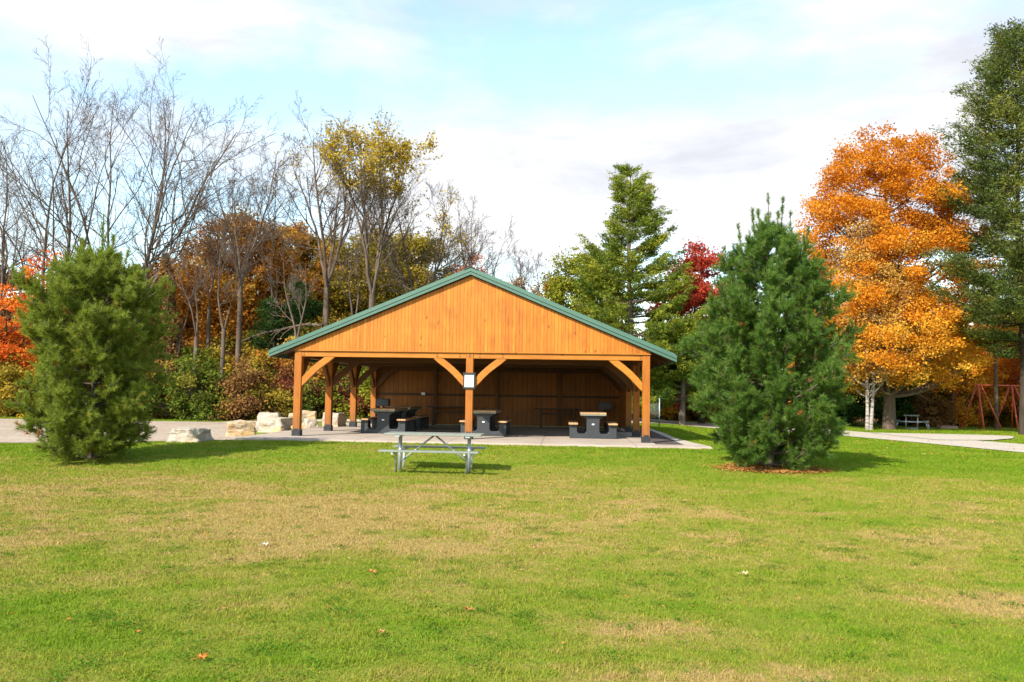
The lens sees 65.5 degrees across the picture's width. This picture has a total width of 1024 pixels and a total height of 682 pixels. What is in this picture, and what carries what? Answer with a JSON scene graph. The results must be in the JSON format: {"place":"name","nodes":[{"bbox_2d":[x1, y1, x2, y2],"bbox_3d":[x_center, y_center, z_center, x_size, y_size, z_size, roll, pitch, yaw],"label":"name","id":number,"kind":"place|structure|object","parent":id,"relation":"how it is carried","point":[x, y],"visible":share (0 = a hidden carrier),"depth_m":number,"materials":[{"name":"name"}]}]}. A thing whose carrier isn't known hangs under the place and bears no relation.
{"place":"outdoors","nodes":[
{"label":"outdoors","id":0,"kind":"place"},
{"bbox_2d":[0,419,258,442],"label":"gravel lot","id":1,"kind":"structure","parent":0,"point":[9,433],"depth_m":26.59,"materials":[{"name":"gravel"}]},
{"bbox_2d":[233,423,712,448],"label":"patio","id":2,"kind":"structure","parent":0,"point":[538,435],"depth_m":22.52,"materials":[{"name":"concrete"}]},
{"bbox_2d":[322,412,346,426],"bbox_3d":[-6.422,2.880,28.690,0.784,0.675,0.669,0,-4,10],"label":"boulder","id":3,"kind":"object","parent":2,"relation":"on","point":[339,419],"visible":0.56,"depth_m":28.46,"materials":[{"name":"stone"}]},
{"bbox_2d":[376,399,390,406],"bbox_3d":[-4.936,2.712,30.504,0.480,1.000,0.340,1,-4,4],"label":"park grill","id":4,"kind":"object","parent":2,"relation":"on","point":[382,402],"visible":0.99,"depth_m":30.36,"materials":[{"name":"black metal"}]},
{"bbox_2d":[359,407,417,433],"bbox_3d":[-3.890,2.509,25.280,1.430,0.765,2.020,1,-4,4],"label":"picnic table","id":5,"kind":"object","parent":2,"relation":"on","point":[387,419],"visible":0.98,"depth_m":24.42,"materials":[{"name":"grey wood"}]},
{"bbox_2d":[392,406,429,429],"bbox_3d":[-3.758,2.688,28.021,1.430,0.765,2.020,1,-4,4],"label":"picnic table","id":6,"kind":"object","parent":2,"relation":"on","point":[422,421],"visible":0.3,"depth_m":27.88,"materials":[{"name":"grey wood"}]},
{"bbox_2d":[427,406,464,425],"bbox_3d":[-2.413,2.897,30.775,1.720,0.745,0.520,1,-4,4],"label":"trestle table","id":7,"kind":"object","parent":2,"relation":"on","point":[434,411],"visible":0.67,"depth_m":30.59,"materials":[{"name":"wood"}]},
{"bbox_2d":[268,266,676,442],"bbox_3d":[-0.865,0.634,26.982,11.410,4.820,9.785,1,-4,4],"label":"picnic shelter","id":8,"kind":"object","parent":2,"relation":"on","point":[521,353],"visible":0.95,"depth_m":22.48,"materials":[{"name":"brown wood"}]},
{"bbox_2d":[463,373,474,388],"bbox_3d":[-1.193,1.107,22.191,0.360,0.450,0.036,1,-4,4],"label":"notice board","id":9,"kind":"object","parent":8,"relation":"attached to","point":[468,380],"visible":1,"depth_m":22.18,"materials":[{"name":"paper"}]},
{"bbox_2d":[459,409,510,435],"bbox_3d":[-0.802,2.532,24.881,1.430,0.765,2.020,1,-4,4],"label":"picnic table","id":10,"kind":"object","parent":2,"relation":"on","point":[486,422],"visible":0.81,"depth_m":24.00,"materials":[{"name":"concrete"}]},
{"bbox_2d":[534,408,579,427],"bbox_3d":[1.715,2.929,30.276,1.720,0.745,0.520,1,-4,4],"label":"trestle table","id":11,"kind":"object","parent":2,"relation":"on","point":[573,409],"visible":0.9,"depth_m":30.09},
{"bbox_2d":[568,411,617,438],"bbox_3d":[2.444,2.546,24.306,1.430,0.765,2.020,1,-4,4],"label":"picnic table","id":12,"kind":"object","parent":2,"relation":"on","point":[592,425],"visible":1,"depth_m":23.42,"materials":[{"name":"concrete"}]},
{"bbox_2d":[598,402,611,428],"bbox_3d":[3.501,2.814,30.036,0.480,1.000,0.340,1,-4,4],"label":"park grill","id":13,"kind":"object","parent":2,"relation":"on","point":[604,406],"visible":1,"depth_m":29.89,"materials":[{"name":"black metal"}]},
{"bbox_2d":[0,407,1023,681],"bbox_3d":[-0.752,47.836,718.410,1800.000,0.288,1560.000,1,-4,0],"label":"ground","id":14,"kind":"structure","parent":0,"point":[262,671],"depth_m":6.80,"materials":[{"name":"plant"}]},
{"bbox_2d":[0,262,27,337],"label":"deciduous tree","id":15,"kind":"object","parent":14,"relation":"on","point":[10,296],"visible":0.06,"depth_m":52.31,"materials":[{"name":"brown plant"}]},
{"bbox_2d":[0,315,33,356],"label":"shrub","id":16,"kind":"object","parent":14,"relation":"on","point":[19,331],"visible":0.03,"depth_m":42.55,"materials":[{"name":"orange plant"}]},
{"bbox_2d":[0,283,37,415],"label":"maple tree","id":17,"kind":"object","parent":14,"relation":"on","point":[6,336],"visible":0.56,"depth_m":38.34,"materials":[{"name":"orange plant"}]},
{"bbox_2d":[0,347,51,416],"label":"shrub","id":18,"kind":"object","parent":14,"relation":"on","point":[9,371],"visible":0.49,"depth_m":36.75,"materials":[{"name":"yellow plant"}]},
{"bbox_2d":[0,361,51,417],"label":"shrub","id":19,"kind":"object","parent":14,"relation":"on","point":[4,394],"visible":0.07,"depth_m":36.97,"materials":[{"name":"yellow plant"}]},
{"bbox_2d":[0,249,85,412],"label":"maple tree","id":20,"kind":"object","parent":14,"relation":"on","point":[32,272],"visible":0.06,"depth_m":39.80,"materials":[{"name":"red plant"}]},
{"bbox_2d":[0,115,99,314],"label":"bare tree","id":21,"kind":"object","parent":14,"relation":"on","point":[3,268],"visible":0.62,"depth_m":44.26,"materials":[{"name":"grey plant"}]},
{"bbox_2d":[0,34,176,299],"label":"bare tree","id":22,"kind":"object","parent":14,"relation":"on","point":[45,238],"visible":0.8,"depth_m":41.83,"materials":[{"name":"grey plant"}]},
{"bbox_2d":[2,212,180,465],"bbox_3d":[-8.790,-0.024,16.917,3.329,5.523,3.447,1,-4,0],"label":"pine tree","id":23,"kind":"object","parent":14,"relation":"on","point":[88,282],"visible":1,"depth_m":16.27,"materials":[{"name":"green plant"}]},
{"bbox_2d":[0,34,281,303],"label":"bare tree","id":24,"kind":"object","parent":14,"relation":"on","point":[156,224],"visible":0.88,"depth_m":42.37,"materials":[{"name":"grey plant"}]},
{"bbox_2d":[105,263,203,360],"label":"deciduous tree","id":25,"kind":"object","parent":14,"relation":"on","point":[153,320],"visible":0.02,"depth_m":49.82,"materials":[{"name":"brown plant"}]},
{"bbox_2d":[145,253,184,417],"bbox_3d":[-17.115,-0.259,39.561,1.945,8.258,1.907,1,-4,0],"label":"snag","id":26,"kind":"object","parent":14,"relation":"on","point":[173,347],"visible":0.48,"depth_m":39.47,"materials":[{"name":"brown plant"}]},
{"bbox_2d":[145,360,189,418],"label":"shrub","id":27,"kind":"object","parent":14,"relation":"on","point":[158,416],"visible":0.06,"depth_m":37.96,"materials":[{"name":"green plant"}]},
{"bbox_2d":[126,249,209,332],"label":"oak tree","id":28,"kind":"object","parent":14,"relation":"on","point":[186,325],"visible":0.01,"depth_m":53.45,"materials":[{"name":"brown plant"}]},
{"bbox_2d":[105,166,249,338],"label":"bare tree","id":29,"kind":"object","parent":14,"relation":"on","point":[132,213],"visible":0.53,"depth_m":45.53,"materials":[{"name":"grey plant"}]},
{"bbox_2d":[150,335,219,386],"bbox_3d":[-18.218,1.787,42.642,6.166,4.873,7.681,1,-4,0],"label":"shrub","id":30,"kind":"object","parent":14,"relation":"on","point":[183,345],"depth_m":42.98,"materials":[{"name":"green plant"}]},
{"bbox_2d":[156,239,218,390],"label":"bare tree","id":31,"kind":"object","parent":14,"relation":"on","point":[195,287],"visible":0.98,"depth_m":39.48,"materials":[{"name":"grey plant"}]},
{"bbox_2d":[145,348,229,420],"bbox_3d":[-15.245,2.127,37.191,4.602,3.594,4.488,1,-4,0],"label":"shrub","id":32,"kind":"object","parent":14,"relation":"on","point":[178,400],"visible":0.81,"depth_m":36.56,"materials":[{"name":"green plant"}]},
{"bbox_2d":[166,427,213,442],"bbox_3d":[-8.307,2.446,20.544,0.993,0.434,0.780,1,-4,6],"label":"boulder","id":33,"kind":"object","parent":14,"relation":"on","point":[185,434],"visible":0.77,"depth_m":20.24,"materials":[{"name":"stone"}]},
{"bbox_2d":[155,341,234,407],"bbox_3d":[-15.781,1.943,40.053,4.795,3.894,4.851,1,-4,0],"label":"shrub","id":34,"kind":"object","parent":14,"relation":"on","point":[188,351],"visible":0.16,"depth_m":40.17,"materials":[{"name":"green plant"}]},
{"bbox_2d":[170,355,242,419],"bbox_3d":[-14.184,2.238,37.846,3.708,3.086,3.786,1,-4,0],"label":"shrub","id":35,"kind":"object","parent":14,"relation":"on","point":[210,367],"visible":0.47,"depth_m":37.01,"materials":[{"name":"green plant"}]},
{"bbox_2d":[183,343,243,393],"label":"shrub","id":36,"kind":"object","parent":14,"relation":"on","point":[214,356],"visible":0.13,"depth_m":40.81,"materials":[{"name":"yellow plant"}]},
{"bbox_2d":[190,174,267,352],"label":"bare tree","id":37,"kind":"object","parent":14,"relation":"on","point":[209,309],"visible":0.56,"depth_m":45.19,"materials":[{"name":"beige plant"}]},
{"bbox_2d":[138,202,322,366],"bbox_3d":[-17.076,-2.015,49.941,11.437,13.021,10.901,2,-4,-21],"label":"oak tree","id":38,"kind":"object","parent":14,"relation":"on","point":[249,293],"visible":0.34,"depth_m":47.65,"materials":[{"name":"brown plant"}]},
{"bbox_2d":[201,329,270,370],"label":"shrub","id":39,"kind":"object","parent":14,"relation":"on","point":[248,352],"visible":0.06,"depth_m":45.75,"materials":[{"name":"green plant"}]},
{"bbox_2d":[201,354,271,420],"bbox_3d":[-12.328,2.260,37.004,3.848,3.322,3.246,3,-4,-35],"label":"shrub","id":40,"kind":"object","parent":14,"relation":"on","point":[246,406],"visible":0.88,"depth_m":36.47,"materials":[{"name":"brown plant"}]},
{"bbox_2d":[166,107,308,393],"bbox_3d":[-14.964,-3.563,41.390,7.152,15.049,8.312,3,-4,-34],"label":"bare tree","id":41,"kind":"object","parent":14,"relation":"on","point":[239,318],"visible":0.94,"depth_m":41.01,"materials":[{"name":"beige plant"}]},
{"bbox_2d":[225,420,255,435],"bbox_3d":[-7.883,2.558,23.184,0.869,0.542,0.797,2,-4,-18],"label":"boulder","id":42,"kind":"object","parent":14,"relation":"on","point":[241,428],"visible":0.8,"depth_m":22.84,"materials":[{"name":"stone"}]},
{"bbox_2d":[216,224,276,376],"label":"bare tree","id":43,"kind":"object","parent":14,"relation":"on","point":[223,340],"visible":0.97,"depth_m":40.09,"materials":[{"name":"grey plant"}]},
{"bbox_2d":[213,380,293,420],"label":"shrub","id":44,"kind":"object","parent":14,"relation":"on","point":[282,397],"visible":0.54,"depth_m":36.76,"materials":[{"name":"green plant"}]},
{"bbox_2d":[196,134,315,347],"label":"bare tree","id":45,"kind":"object","parent":14,"relation":"on","point":[273,244],"visible":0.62,"depth_m":45.96,"materials":[{"name":"grey plant"}]},
{"bbox_2d":[231,348,294,394],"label":"shrub","id":46,"kind":"object","parent":14,"relation":"on","point":[262,365],"visible":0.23,"depth_m":39.82,"materials":[{"name":"green plant"}]},
{"bbox_2d":[244,296,291,368],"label":"cedar tree","id":47,"kind":"object","parent":14,"relation":"on","point":[259,341],"visible":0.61,"depth_m":43.79,"materials":[{"name":"green plant"}]},
{"bbox_2d":[255,412,281,426],"bbox_3d":[-8.955,2.942,29.358,1.001,0.644,0.772,1,-4,-5],"label":"boulder","id":48,"kind":"object","parent":14,"relation":"on","point":[261,415],"visible":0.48,"depth_m":29.07,"materials":[{"name":"stone"}]},
{"bbox_2d":[189,217,355,350],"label":"oak tree","id":49,"kind":"object","parent":14,"relation":"on","point":[294,230],"visible":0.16,"depth_m":49.08,"materials":[{"name":"brown plant"}]},
{"bbox_2d":[258,417,292,432],"bbox_3d":[-7.567,2.707,25.455,0.940,0.554,0.788,0,-4,12],"label":"boulder","id":50,"kind":"object","parent":14,"relation":"on","point":[273,424],"visible":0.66,"depth_m":25.17,"materials":[{"name":"stone"}]},
{"bbox_2d":[244,362,325,415],"bbox_3d":[-10.853,2.464,38.213,4.215,2.913,4.007,0,-4,19],"label":"shrub","id":51,"kind":"object","parent":14,"relation":"on","point":[288,385],"visible":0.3,"depth_m":37.94,"materials":[{"name":"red plant"}]},
{"bbox_2d":[245,335,325,416],"bbox_3d":[-11.539,1.994,41.077,5.656,4.781,5.042,1,-4,0],"label":"shrub","id":52,"kind":"object","parent":14,"relation":"on","point":[283,360],"visible":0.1,"depth_m":40.41,"materials":[{"name":"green plant"}]},
{"bbox_2d":[260,244,323,390],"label":"bare tree","id":53,"kind":"object","parent":14,"relation":"on","point":[293,297],"visible":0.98,"depth_m":40.84,"materials":[{"name":"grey plant"}]},
{"bbox_2d":[266,279,322,343],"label":"cedar tree","id":54,"kind":"object","parent":14,"relation":"on","point":[314,310],"visible":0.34,"depth_m":44.59,"materials":[{"name":"green plant"}]},
{"bbox_2d":[288,410,316,427],"bbox_3d":[-7.456,2.850,28.497,0.992,0.746,0.756,1,-4,-8],"label":"boulder","id":55,"kind":"object","parent":14,"relation":"on","point":[309,414],"visible":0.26,"depth_m":28.21,"materials":[{"name":"stone"}]},
{"bbox_2d":[304,418,318,427],"bbox_3d":[-6.861,2.863,27.280,0.482,0.441,0.409,3,-4,-30],"label":"boulder","id":56,"kind":"object","parent":14,"relation":"on","point":[310,423],"visible":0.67,"depth_m":27.14,"materials":[{"name":"stone"}]},
{"bbox_2d":[241,90,382,373],"bbox_3d":[-10.199,-4.074,42.706,6.491,16.256,7.715,4,-5,-39],"label":"bare tree","id":57,"kind":"object","parent":14,"relation":"on","point":[344,220],"visible":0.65,"depth_m":42.27,"materials":[{"name":"beige plant"}]},
{"bbox_2d":[279,377,344,418],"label":"shrub","id":58,"kind":"object","parent":14,"relation":"on","point":[309,397],"visible":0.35,"depth_m":37.93,"materials":[{"name":"green plant"}]},
{"bbox_2d":[273,312,362,409],"bbox_3d":[-9.972,1.222,42.617,6.386,5.747,6.071,1,-4,0],"label":"shrub","id":59,"kind":"object","parent":14,"relation":"on","point":[307,332],"visible":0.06,"depth_m":42.72,"materials":[{"name":"green plant"}]},
{"bbox_2d":[261,232,411,324],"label":"oak tree","id":60,"kind":"object","parent":14,"relation":"on","point":[340,256],"visible":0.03,"depth_m":50.51,"materials":[{"name":"brown plant"}]},
{"bbox_2d":[312,372,370,417],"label":"shrub","id":61,"kind":"object","parent":14,"relation":"on","point":[346,395],"visible":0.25,"depth_m":38.91,"materials":[{"name":"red plant"}]},
{"bbox_2d":[314,366,370,418],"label":"shrub","id":62,"kind":"object","parent":14,"relation":"on","point":[365,386],"visible":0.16,"depth_m":38.32,"materials":[{"name":"green plant"}]},
{"bbox_2d":[317,217,376,315],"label":"bare tree","id":63,"kind":"object","parent":14,"relation":"on","point":[361,252],"visible":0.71,"depth_m":41.56,"materials":[{"name":"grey plant"}]},
{"bbox_2d":[294,226,436,323],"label":"oak tree","id":64,"kind":"object","parent":14,"relation":"on","point":[381,298],"visible":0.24,"depth_m":49.01,"materials":[{"name":"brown plant"}]},
{"bbox_2d":[312,105,443,412],"bbox_3d":[-6.827,-4.104,40.045,6.100,15.938,6.661,1,-4,0],"label":"golden tree","id":65,"kind":"object","parent":14,"relation":"on","point":[381,151],"visible":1,"depth_m":39.77,"materials":[{"name":"yellow plant"}]},
{"bbox_2d":[345,229,452,308],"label":"oak tree","id":66,"kind":"object","parent":14,"relation":"on","point":[417,249],"visible":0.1,"depth_m":52.78,"materials":[{"name":"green plant"}]},
{"bbox_2d":[357,174,492,294],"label":"bare tree","id":67,"kind":"object","parent":14,"relation":"on","point":[396,267],"visible":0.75,"depth_m":43.39,"materials":[{"name":"grey plant"}]},
{"bbox_2d":[378,431,485,473],"bbox_3d":[-1.560,2.239,16.038,1.940,0.763,1.570,1,-4,4],"label":"picnic table","id":68,"kind":"object","parent":14,"relation":"on","point":[468,455],"visible":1,"depth_m":15.96,"materials":[{"name":"grey metal"}]},
{"bbox_2d":[431,191,520,281],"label":"bare tree","id":69,"kind":"object","parent":14,"relation":"on","point":[492,273],"visible":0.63,"depth_m":49.96,"materials":[{"name":"grey plant"}]},
{"bbox_2d":[0,482,1023,681],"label":"clover","id":70,"kind":"object","parent":14,"relation":"on","point":[514,614],"visible":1,"depth_m":5.96,"materials":[{"name":"green plant"}]},
{"bbox_2d":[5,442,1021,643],"bbox_3d":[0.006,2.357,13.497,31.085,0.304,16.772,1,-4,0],"label":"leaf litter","id":71,"kind":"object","parent":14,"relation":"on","point":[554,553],"visible":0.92,"depth_m":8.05,"materials":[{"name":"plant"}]},
{"bbox_2d":[506,242,567,297],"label":"bare tree","id":72,"kind":"object","parent":14,"relation":"on","point":[520,283],"visible":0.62,"depth_m":55.50,"materials":[{"name":"grey plant"}]},
{"bbox_2d":[536,272,568,303],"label":"deciduous tree","id":73,"kind":"object","parent":14,"relation":"on","point":[544,282],"visible":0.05,"depth_m":51.88,"materials":[{"name":"yellow plant"}]},
{"bbox_2d":[543,245,646,337],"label":"deciduous tree","id":74,"kind":"object","parent":14,"relation":"on","point":[560,283],"visible":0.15,"depth_m":49.01,"materials":[{"name":"green plant"}]},
{"bbox_2d":[566,161,724,419],"bbox_3d":[6.989,-2.628,42.251,8.879,13.732,10.167,1,-4,0],"label":"pine tree","id":75,"kind":"object","parent":14,"relation":"on","point":[609,279],"visible":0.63,"depth_m":41.15,"materials":[{"name":"green plant"}]},
{"bbox_2d":[650,398,659,426],"bbox_3d":[5.945,3.044,33.902,0.696,1.250,0.044,0,-4,8],"label":"wire fence","id":76,"kind":"object","parent":14,"relation":"on","point":[658,410],"visible":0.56,"depth_m":33.87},
{"bbox_2d":[632,428,682,444],"bbox_3d":[4.571,3.248,26.313,0.755,0.288,10.215,1,-4,4],"label":"drip strip","id":77,"kind":"object","parent":14,"relation":"on","point":[656,438],"visible":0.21,"depth_m":23.69,"materials":[{"name":"gravel"}]},
{"bbox_2d":[641,380,693,419],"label":"shrub","id":78,"kind":"object","parent":14,"relation":"on","point":[667,414],"visible":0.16,"depth_m":50.51,"materials":[{"name":"plant"}]},
{"bbox_2d":[639,255,709,419],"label":"deciduous tree","id":79,"kind":"object","parent":14,"relation":"on","point":[678,261],"visible":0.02,"depth_m":52.14,"materials":[{"name":"green plant"}]},
{"bbox_2d":[641,316,712,424],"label":"tree","id":80,"kind":"object","parent":14,"relation":"on","point":[681,388],"visible":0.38,"depth_m":40.40,"materials":[{"name":"green plant"}]},
{"bbox_2d":[650,429,710,446],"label":"gravel verge","id":81,"kind":"structure","parent":14,"relation":"on","point":[683,442],"depth_m":23.48,"materials":[{"name":"gravel"}]},
{"bbox_2d":[670,396,717,420],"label":"shrub","id":82,"kind":"object","parent":14,"relation":"on","point":[676,416],"visible":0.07,"depth_m":52.13,"materials":[{"name":"green plant"}]},
{"bbox_2d":[644,236,754,422],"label":"maple tree","id":83,"kind":"object","parent":14,"relation":"on","point":[700,295],"visible":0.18,"depth_m":45.31,"materials":[{"name":"red plant"}]},
{"bbox_2d":[675,191,866,470],"bbox_3d":[5.638,-0.240,17.378,3.950,6.189,3.829,1,-4,0],"label":"pine tree","id":84,"kind":"object","parent":14,"relation":"on","point":[765,341],"visible":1,"depth_m":16.61,"materials":[{"name":"green plant"}]},
{"bbox_2d":[703,462,842,473],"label":"needle litter","id":85,"kind":"object","parent":14,"relation":"on","point":[764,469],"visible":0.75,"depth_m":16.83,"materials":[{"name":"plant"}]},
{"bbox_2d":[820,384,883,425],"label":"shrub","id":86,"kind":"object","parent":14,"relation":"on","point":[854,409],"visible":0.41,"depth_m":46.35,"materials":[{"name":"green plant"}]},
{"bbox_2d":[824,201,942,429],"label":"birch tree","id":87,"kind":"object","parent":14,"relation":"on","point":[873,317],"visible":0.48,"depth_m":40.33,"materials":[{"name":"orange plant"}]},
{"bbox_2d":[862,381,939,424],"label":"shrub","id":88,"kind":"object","parent":14,"relation":"on","point":[902,408],"visible":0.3,"depth_m":47.55,"materials":[{"name":"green plant"}]},
{"bbox_2d":[786,120,1015,429],"bbox_3d":[20.356,-3.548,42.509,11.210,16.561,11.094,-1,-4,26],"label":"maple tree","id":89,"kind":"object","parent":14,"relation":"on","point":[893,181],"visible":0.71,"depth_m":40.47,"materials":[{"name":"orange plant"}]},
{"bbox_2d":[896,415,929,429],"bbox_3d":[21.596,4.382,43.029,1.758,0.768,1.800,-1,-4,27],"label":"picnic table","id":90,"kind":"object","parent":14,"relation":"on","point":[926,422],"visible":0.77,"depth_m":42.50,"materials":[{"name":"grey metal"}]},
{"bbox_2d":[899,391,961,426],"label":"shrub","id":91,"kind":"object","parent":14,"relation":"on","point":[936,413],"visible":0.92,"depth_m":47.08,"materials":[{"name":"brown plant"}]},
{"bbox_2d":[907,371,959,425],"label":"shrub","id":92,"kind":"object","parent":14,"relation":"on","point":[944,395],"visible":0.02,"depth_m":49.00,"materials":[{"name":"brown plant"}]},
{"bbox_2d":[883,310,993,415],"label":"deciduous tree","id":93,"kind":"object","parent":14,"relation":"on","point":[966,384],"visible":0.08,"depth_m":47.78,"materials":[{"name":"orange plant"}]},
{"bbox_2d":[917,325,1011,426],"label":"deciduous tree","id":94,"kind":"object","parent":14,"relation":"on","point":[972,413],"visible":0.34,"depth_m":47.70,"materials":[{"name":"beige plant"}]},
{"bbox_2d":[939,387,991,425],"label":"shrub","id":95,"kind":"object","parent":14,"relation":"on","point":[971,406],"visible":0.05,"depth_m":48.98,"materials":[{"name":"brown plant"}]},
{"bbox_2d":[914,16,1023,434],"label":"spruce tree","id":96,"kind":"object","parent":14,"relation":"on","point":[1009,284],"visible":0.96,"depth_m":37.91,"materials":[{"name":"green plant"}]},
{"bbox_2d":[948,322,1018,409],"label":"deciduous tree","id":97,"kind":"object","parent":14,"relation":"on","point":[993,362],"visible":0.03,"depth_m":51.27,"materials":[{"name":"orange plant"}]},
{"bbox_2d":[970,294,1001,428],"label":"bare tree","id":98,"kind":"object","parent":14,"relation":"on","point":[996,411],"visible":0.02,"depth_m":44.38,"materials":[{"name":"beige plant"}]},
{"bbox_2d":[960,384,1019,429],"bbox_3d":[28.285,3.737,44.875,5.928,2.511,1.929,2,-4,-13],"label":"swing set","id":99,"kind":"object","parent":14,"relation":"on","point":[1012,402],"visible":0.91,"depth_m":44.61,"materials":[{"name":"red paint"}]},
{"bbox_2d":[965,387,1018,425],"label":"shrub","id":100,"kind":"object","parent":14,"relation":"on","point":[990,421],"visible":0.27,"depth_m":50.16,"materials":[{"name":"brown plant"}]},
{"bbox_2d":[978,324,1019,412],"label":"deciduous tree","id":101,"kind":"object","parent":14,"relation":"on","point":[1003,374],"visible":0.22,"depth_m":47.72,"materials":[{"name":"beige plant"}]},
{"bbox_2d":[988,326,1019,414],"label":"deciduous tree","id":102,"kind":"object","parent":14,"relation":"on","point":[1016,373],"visible":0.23,"depth_m":48.90,"materials":[{"name":"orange plant"}]},
{"bbox_2d":[999,387,1018,426],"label":"shrub","id":103,"kind":"object","parent":14,"relation":"on","point":[1007,419],"visible":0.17,"depth_m":50.14,"materials":[{"name":"brown plant"}]},
{"bbox_2d":[0,0,1023,369],"label":"sky","id":104,"kind":"structure","parent":0,"point":[530,105],"materials":[{"name":"blue"}]},
{"bbox_2d":[218,418,1023,451],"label":"path","id":105,"kind":"structure","parent":0,"point":[996,445],"depth_m":31.20,"materials":[{"name":"concrete"}]},
{"bbox_2d":[868,432,1013,439],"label":"path","id":106,"kind":"structure","parent":0,"point":[956,436],"depth_m":34.26,"materials":[{"name":"concrete"}]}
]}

